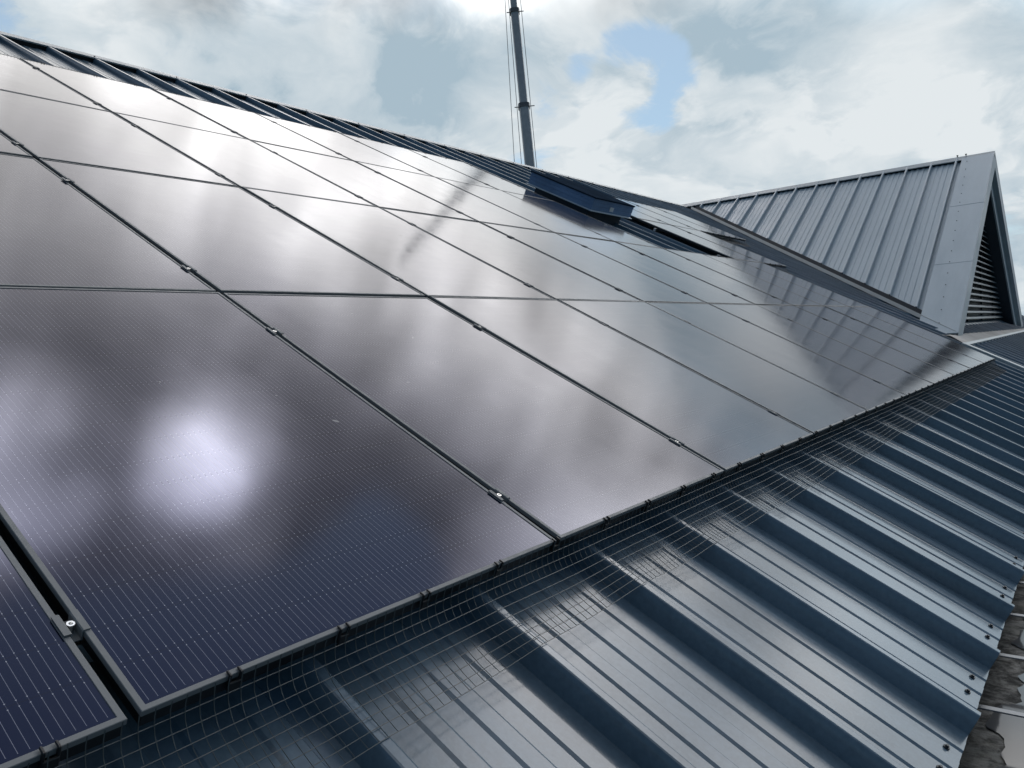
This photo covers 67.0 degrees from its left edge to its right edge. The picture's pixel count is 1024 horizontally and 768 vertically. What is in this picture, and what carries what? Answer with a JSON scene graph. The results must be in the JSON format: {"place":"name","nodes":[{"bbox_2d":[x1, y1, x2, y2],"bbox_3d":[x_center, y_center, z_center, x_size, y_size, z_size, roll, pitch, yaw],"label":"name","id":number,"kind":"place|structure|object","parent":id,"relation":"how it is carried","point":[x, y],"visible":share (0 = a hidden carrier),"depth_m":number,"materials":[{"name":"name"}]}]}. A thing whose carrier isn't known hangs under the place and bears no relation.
{"place":"outdoors","nodes":[
{"label":"outdoors","id":0,"kind":"place"},
{"bbox_2d":[0,0,1023,315],"label":"sky","id":1,"kind":"structure","parent":0,"point":[681,102],"materials":[{"name":"white"}]},
{"bbox_3d":[3.742,-1.951,12.251,0.056,0.060,2.412,-1,3,38],"label":"rail","id":2,"kind":"object","parent":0,"visible":0},
{"bbox_2d":[638,219,761,262],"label":"solar panel","id":3,"kind":"object","parent":2,"relation":"attached to","point":[698,241],"visible":0.84,"depth_m":11.96,"materials":[{"name":"grey"}]},
{"bbox_2d":[672,225,785,267],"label":"solar panel","id":4,"kind":"object","parent":2,"relation":"attached to","point":[735,248],"visible":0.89,"depth_m":12.98,"materials":[{"name":"grey"}]},
{"bbox_3d":[-2.085,-2.184,7.205,0.056,0.060,8.192,-1,3,38],"label":"rail","id":5,"kind":"object","parent":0,"visible":0},
{"bbox_2d":[0,54,107,110],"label":"solar panel","id":6,"kind":"object","parent":5,"relation":"on","point":[18,75],"visible":0.87,"depth_m":5.76,"materials":[{"name":"grey"}]},
{"bbox_2d":[20,58,245,138],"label":"solar panel","id":7,"kind":"object","parent":5,"relation":"on","point":[111,95],"visible":0.77,"depth_m":6.54,"materials":[{"name":"grey"}]},
{"bbox_2d":[152,88,349,159],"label":"solar panel","id":8,"kind":"object","parent":5,"relation":"on","point":[249,125],"visible":0.8,"depth_m":7.45,"materials":[{"name":"grey"}]},
{"bbox_2d":[256,113,433,176],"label":"solar panel","id":9,"kind":"object","parent":5,"relation":"attached to","point":[348,147],"visible":0.78,"depth_m":8.38,"materials":[{"name":"grey"}]},
{"bbox_2d":[340,133,495,188],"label":"solar panel","id":10,"kind":"object","parent":5,"relation":"on","point":[421,162],"visible":0.82,"depth_m":9.30,"materials":[{"name":"grey"}]},
{"bbox_2d":[409,149,551,200],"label":"solar panel","id":11,"kind":"object","parent":5,"relation":"on","point":[494,181],"visible":0.79,"depth_m":10.23,"materials":[{"name":"grey"}]},
{"bbox_3d":[3.183,-2.817,14.062,0.056,0.060,4.724,-1,3,38],"label":"rail","id":12,"kind":"object","parent":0,"visible":0},
{"bbox_2d":[630,209,669,224],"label":"solar panel","id":13,"kind":"object","parent":12,"relation":"attached to","point":[636,215],"visible":0.33,"depth_m":12.74,"materials":[{"name":"grey"}]},
{"bbox_2d":[616,198,696,229],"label":"solar panel","id":14,"kind":"object","parent":12,"relation":"on","point":[656,215],"visible":0.56,"depth_m":13.83,"materials":[{"name":"grey"}]},
{"bbox_2d":[652,206,744,240],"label":"solar panel","id":15,"kind":"object","parent":12,"relation":"on","point":[697,222],"visible":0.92,"depth_m":15.69,"materials":[{"name":"grey"}]},
{"bbox_3d":[2.363,-3.325,14.645,0.056,0.060,4.724,-1,3,38],"label":"rail","id":16,"kind":"object","parent":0,"visible":0},
{"bbox_2d":[625,200,723,236],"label":"solar panel","id":17,"kind":"object","parent":16,"relation":"on","point":[676,218],"visible":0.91,"depth_m":14.79,"materials":[{"name":"grey"}]},
{"label":"ground","id":18,"kind":"structure","parent":0,"visible":0},
{"bbox_2d":[0,31,1023,767],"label":"steel building","id":19,"kind":"structure","parent":18,"relation":"on","point":[866,611],"depth_m":2.44,"materials":[{"name":"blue metal"}]},
{"bbox_2d":[74,641,92,662],"bbox_3d":[2.051,0.118,4.971,0.056,0.060,13.972,-1,3,38],"label":"mounting rail","id":20,"kind":"object","parent":19,"relation":"attached to","point":[83,651],"depth_m":1.32,"materials":[{"name":"metal"}]},
{"bbox_2d":[0,536,126,767],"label":"solar panel","id":21,"kind":"object","parent":20,"relation":"on","point":[53,689],"visible":0.83,"depth_m":1.18,"materials":[{"name":"grey"}]},
{"bbox_2d":[39,740,61,767],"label":"clip","id":22,"kind":"object","parent":21,"relation":"attached to","point":[53,762],"visible":1,"depth_m":1.08,"materials":[{"name":"black plastic"}]},
{"bbox_2d":[51,609,90,641],"bbox_3d":[-0.741,0.408,1.296,0.052,0.022,0.042,32,23,31],"label":"clamp","id":23,"kind":"object","parent":20,"relation":"attached to","point":[75,626],"visible":0.99,"depth_m":1.29,"materials":[{"name":"grey metal"}]},
{"bbox_2d":[0,287,556,725],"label":"solar panel","id":24,"kind":"object","parent":20,"relation":"on","point":[203,491],"visible":0.99,"depth_m":1.82,"materials":[{"name":"grey"}]},
{"bbox_2d":[225,666,242,693],"bbox_3d":[-0.476,0.505,1.318,0.017,0.041,0.025,32,23,32],"label":"clip","id":25,"kind":"object","parent":24,"relation":"attached to","point":[234,684],"visible":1,"depth_m":1.31,"materials":[{"name":"black plastic"}]},
{"bbox_2d":[336,622,350,645],"bbox_3d":[-0.331,0.487,1.506,0.017,0.041,0.025,32,22,31],"label":"clip","id":26,"kind":"object","parent":24,"relation":"attached to","point":[340,639],"visible":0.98,"depth_m":1.50,"materials":[{"name":"black plastic"}]},
{"bbox_2d":[419,589,431,609],"bbox_3d":[-0.193,0.471,1.686,0.017,0.041,0.025,31,22,30],"label":"clip","id":27,"kind":"object","parent":24,"relation":"attached to","point":[423,603],"visible":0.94,"depth_m":1.68,"materials":[{"name":"black plastic"}]},
{"bbox_2d":[493,559,503,578],"bbox_3d":[-0.036,0.452,1.889,0.017,0.041,0.025,31,22,30],"label":"clip","id":28,"kind":"object","parent":24,"relation":"attached to","point":[497,571],"visible":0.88,"depth_m":1.88,"materials":[{"name":"black plastic"}]},
{"bbox_2d":[550,536,560,553],"bbox_3d":[0.113,0.434,2.084,0.017,0.041,0.025,32,23,32],"label":"clip","id":29,"kind":"object","parent":24,"relation":"attached to","point":[555,547],"visible":0.98,"depth_m":2.08,"materials":[{"name":"black plastic"}]},
{"bbox_2d":[223,293,723,546],"bbox_3d":[-0.152,0.007,2.999,1.718,0.035,1.134,32,22,31],"label":"solar panel","id":30,"kind":"object","parent":20,"relation":"on","point":[551,453],"visible":0.83,"depth_m":2.83,"materials":[{"name":"grey"}]},
{"bbox_2d":[602,516,610,530],"bbox_3d":[0.277,0.414,2.297,0.017,0.041,0.025,31,22,29],"label":"clip","id":31,"kind":"object","parent":30,"relation":"attached to","point":[605,525],"visible":0.88,"depth_m":2.29,"materials":[{"name":"black plastic"}]},
{"bbox_2d":[644,499,651,511],"bbox_3d":[0.436,0.395,2.504,0.017,0.041,0.025,31,22,29],"label":"clip","id":32,"kind":"object","parent":30,"relation":"attached to","point":[645,508],"visible":0.91,"depth_m":2.50,"materials":[{"name":"black plastic"}]},
{"bbox_2d":[679,485,686,496],"bbox_3d":[0.597,0.376,2.713,0.017,0.041,0.025,32,23,31],"label":"clip","id":33,"kind":"object","parent":30,"relation":"attached to","point":[681,493],"visible":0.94,"depth_m":2.71,"materials":[{"name":"black plastic"}]},
{"bbox_2d":[710,472,716,483],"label":"clip","id":34,"kind":"object","parent":30,"relation":"attached to","point":[713,476],"visible":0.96,"depth_m":2.91,"materials":[{"name":"black plastic"}]},
{"bbox_2d":[488,488,510,502],"bbox_3d":[-0.039,0.324,2.211,0.052,0.022,0.042,32,23,31],"label":"clamp","id":35,"kind":"object","parent":20,"relation":"attached to","point":[499,494],"visible":0.85,"depth_m":2.21,"materials":[{"name":"silver metal"}]},
{"bbox_2d":[669,437,684,445],"bbox_3d":[0.663,0.239,3.125,0.052,0.022,0.042,32,23,31],"label":"clamp","id":36,"kind":"object","parent":20,"relation":"attached to","point":[677,441],"visible":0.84,"depth_m":3.12,"materials":[{"name":"silver metal"}]},
{"bbox_2d":[647,302,905,413],"bbox_3d":[1.955,-0.248,5.741,1.718,0.035,1.134,32,22,31],"label":"solar panel","id":37,"kind":"object","parent":20,"relation":"on","point":[857,388],"visible":0.84,"depth_m":5.67,"materials":[{"name":"grey"}]},
{"bbox_2d":[759,305,953,385],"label":"solar panel","id":38,"kind":"object","parent":20,"relation":"on","point":[893,357],"visible":0.84,"depth_m":7.52,"materials":[{"name":"grey"}]},
{"bbox_2d":[796,306,970,376],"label":"solar panel","id":39,"kind":"object","parent":20,"relation":"on","point":[901,345],"visible":0.88,"depth_m":8.44,"materials":[{"name":"grey"}]},
{"bbox_2d":[852,307,994,363],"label":"solar panel","id":40,"kind":"object","parent":20,"relation":"on","point":[938,339],"visible":0.77,"depth_m":10.28,"materials":[{"name":"grey"}]},
{"bbox_2d":[4,53,462,161],"bbox_3d":[-3.191,-2.899,7.975,0.085,0.050,8.076,-1,3,38],"label":"bird mesh","id":41,"kind":"object","parent":19,"relation":"on","point":[188,96],"visible":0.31,"depth_m":7.69,"materials":[{"name":"black metal"}]},
{"bbox_2d":[27,358,1005,767],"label":"wire mesh","id":42,"kind":"object","parent":19,"relation":"on","point":[963,392],"visible":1,"depth_m":1.97,"materials":[{"name":"black metal"}]},
{"bbox_2d":[526,171,634,225],"bbox_3d":[0.967,-2.626,11.078,1.188,0.368,1.128,32,22,31],"label":"roof hatch","id":43,"kind":"object","parent":19,"relation":"on","point":[595,204],"visible":0.98,"depth_m":10.72,"materials":[{"name":"grey metal"}]},
{"bbox_2d":[430,296,812,476],"bbox_3d":[0.551,-0.080,3.913,1.718,0.035,1.134,32,23,31],"label":"solar panel","id":44,"kind":"object","parent":19,"relation":"on","point":[718,425],"visible":0.89,"depth_m":3.79,"materials":[{"name":"grey"}]},
{"bbox_2d":[736,462,741,471],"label":"clip","id":45,"kind":"object","parent":44,"relation":"attached to","point":[738,467],"visible":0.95,"depth_m":3.12,"materials":[{"name":"black plastic"}]},
{"bbox_2d":[653,228,668,233],"bbox_3d":[2.922,-2.459,12.834,0.056,0.060,2.412,-1,3,38],"label":"mounting rail","id":46,"kind":"object","parent":19,"relation":"attached to","point":[656,230],"visible":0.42,"depth_m":11.95,"materials":[{"name":"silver metal"}]},
{"bbox_2d":[558,299,868,438],"bbox_3d":[1.253,-0.166,4.826,1.718,0.036,1.134,32,23,31],"label":"solar panel","id":47,"kind":"object","parent":19,"relation":"on","point":[796,400],"visible":0.86,"depth_m":4.73,"materials":[{"name":"grey"}]},
{"bbox_2d":[703,231,750,246],"bbox_3d":[4.132,-2.771,14.805,0.141,0.181,2.264,-1,3,38],"label":"wire mesh","id":48,"kind":"object","parent":19,"relation":"on","point":[746,245],"visible":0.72,"depth_m":15.09,"materials":[{"name":"black metal"}]},
{"bbox_2d":[663,248,822,305],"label":"solar panel","id":49,"kind":"object","parent":19,"relation":"on","point":[771,289],"visible":0.83,"depth_m":9.32,"materials":[{"name":"grey"}]},
{"bbox_2d":[766,263,794,275],"bbox_3d":[4.340,-1.862,12.536,0.139,0.181,1.108,-1,3,38],"label":"wire mesh","id":50,"kind":"object","parent":19,"relation":"attached to","point":[781,268],"visible":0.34,"depth_m":12.81,"materials":[{"name":"black metal"}]},
{"bbox_2d":[709,303,932,398],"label":"solar panel","id":51,"kind":"object","parent":19,"relation":"on","point":[873,368],"visible":0.91,"depth_m":6.59,"materials":[{"name":"grey"}]},
{"bbox_2d":[825,306,982,369],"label":"solar panel","id":52,"kind":"object","parent":19,"relation":"on","point":[917,340],"visible":0.85,"depth_m":9.35,"materials":[{"name":"grey"}]},
{"bbox_3d":[1.231,-0.390,5.554,0.056,0.060,13.972,-1,3,38],"label":"rail","id":53,"kind":"object","parent":19,"relation":"attached to","visible":0},
{"bbox_2d":[266,327,283,336],"bbox_3d":[-0.859,-0.184,2.794,0.052,0.022,0.042,32,22,31],"label":"clamp","id":54,"kind":"object","parent":53,"relation":"attached to","point":[277,331],"visible":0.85,"depth_m":2.79,"materials":[{"name":"silver metal"}]},
{"bbox_2d":[473,324,485,329],"bbox_3d":[-0.157,-0.269,3.708,0.052,0.022,0.042,32,22,31],"label":"clamp","id":55,"kind":"object","parent":53,"relation":"attached to","point":[480,326],"visible":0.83,"depth_m":3.70,"materials":[{"name":"silver metal"}]},
{"bbox_3d":[1.141,-0.706,6.325,0.056,0.060,12.816,-1,3,38],"label":"rail","id":56,"kind":"object","parent":19,"relation":"attached to","visible":0},
{"bbox_2d":[0,153,215,291],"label":"solar panel","id":57,"kind":"object","parent":56,"relation":"on","point":[56,231],"visible":0.81,"depth_m":2.99,"materials":[{"name":"grey"}]},
{"bbox_2d":[181,265,196,273],"bbox_3d":[-1.301,-0.458,3.108,0.052,0.022,0.042,32,22,31],"label":"clamp","id":58,"kind":"object","parent":56,"relation":"attached to","point":[190,268],"visible":0.84,"depth_m":3.10,"materials":[{"name":"silver metal"}]},
{"bbox_2d":[242,187,552,298],"bbox_3d":[-0.710,-0.861,4.810,1.718,0.037,1.134,32,23,31],"label":"solar panel","id":59,"kind":"object","parent":56,"relation":"on","point":[427,264],"visible":0.83,"depth_m":4.71,"materials":[{"name":"grey"}]},
{"bbox_2d":[382,208,640,300],"bbox_3d":[-0.008,-0.943,5.725,1.718,0.038,1.134,32,22,31],"label":"solar panel","id":60,"kind":"object","parent":56,"relation":"on","point":[553,278],"visible":0.74,"depth_m":5.64,"materials":[{"name":"grey"}]},
{"bbox_2d":[480,222,705,302],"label":"solar panel","id":61,"kind":"object","parent":56,"relation":"on","point":[611,272],"visible":0.79,"depth_m":6.56,"materials":[{"name":"grey"}]},
{"bbox_2d":[557,233,753,303],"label":"solar panel","id":62,"kind":"object","parent":56,"relation":"attached to","point":[699,289],"visible":0.76,"depth_m":7.49,"materials":[{"name":"grey"}]},
{"bbox_2d":[616,241,791,305],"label":"solar panel","id":63,"kind":"object","parent":56,"relation":"on","point":[714,278],"visible":0.84,"depth_m":8.40,"materials":[{"name":"grey"}]},
{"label":"rail","id":64,"kind":"object","parent":19,"relation":"attached to","visible":0},
{"bbox_2d":[61,177,74,184],"bbox_3d":[-2.121,-0.966,3.691,0.052,0.022,0.042,32,22,31],"label":"clamp","id":65,"kind":"object","parent":64,"relation":"attached to","point":[69,180],"visible":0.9,"depth_m":3.69,"materials":[{"name":"silver metal"}]},
{"bbox_2d":[39,158,424,296],"bbox_3d":[-1.414,-0.776,3.896,1.718,0.038,1.134,32,22,31],"label":"solar panel","id":66,"kind":"object","parent":64,"relation":"on","point":[221,238],"visible":0.88,"depth_m":3.77,"materials":[{"name":"grey"}]},
{"bbox_2d":[704,254,846,305],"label":"solar panel","id":67,"kind":"object","parent":64,"relation":"on","point":[784,284],"visible":0.78,"depth_m":10.27,"materials":[{"name":"grey"}]},
{"bbox_2d":[737,259,868,306],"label":"solar panel","id":68,"kind":"object","parent":64,"relation":"on","point":[844,300],"visible":0.79,"depth_m":11.18,"materials":[{"name":"grey"}]},
{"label":"rail","id":69,"kind":"object","parent":19,"relation":"attached to","visible":0},
{"bbox_2d":[0,133,32,157],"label":"solar panel","id":70,"kind":"object","parent":69,"relation":"on","point":[8,146],"visible":0.83,"depth_m":3.89,"materials":[{"name":"grey"}]},
{"bbox_2d":[12,141,23,147],"bbox_3d":[-2.562,-1.239,4.005,0.052,0.022,0.042,32,22,31],"label":"clamp","id":71,"kind":"object","parent":69,"relation":"attached to","point":[20,144],"visible":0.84,"depth_m":4.00,"materials":[{"name":"silver metal"}]},
{"bbox_2d":[114,112,376,206],"bbox_3d":[-1.972,-1.643,5.707,1.718,0.035,1.134,32,23,31],"label":"solar panel","id":72,"kind":"object","parent":69,"relation":"attached to","point":[241,162],"visible":0.83,"depth_m":5.62,"materials":[{"name":"grey"}]},
{"bbox_2d":[355,161,553,232],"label":"solar panel","id":73,"kind":"object","parent":69,"relation":"attached to","point":[472,206],"visible":0.83,"depth_m":7.47,"materials":[{"name":"grey"}]},
{"bbox_2d":[436,177,612,240],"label":"solar panel","id":74,"kind":"object","parent":69,"relation":"attached to","point":[554,223],"visible":0.8,"depth_m":8.39,"materials":[{"name":"grey"}]},
{"bbox_2d":[504,191,660,247],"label":"solar panel","id":75,"kind":"object","parent":69,"relation":"on","point":[614,234],"visible":0.83,"depth_m":9.32,"materials":[{"name":"grey"}]},
{"bbox_2d":[505,0,536,167],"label":"mobile crane","id":76,"kind":"object","parent":18,"relation":"on","point":[524,105],"visible":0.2,"depth_m":45.59,"materials":[{"name":"grey metal"}]},
{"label":"rail","id":77,"kind":"object","parent":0,"visible":0},
{"bbox_2d":[0,90,237,186],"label":"solar panel","id":78,"kind":"object","parent":77,"relation":"on","point":[42,128],"visible":0.9,"depth_m":4.70,"materials":[{"name":"grey"}]},
{"bbox_2d":[251,140,476,221],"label":"solar panel","id":79,"kind":"object","parent":77,"relation":"on","point":[369,185],"visible":0.77,"depth_m":6.55,"materials":[{"name":"grey"}]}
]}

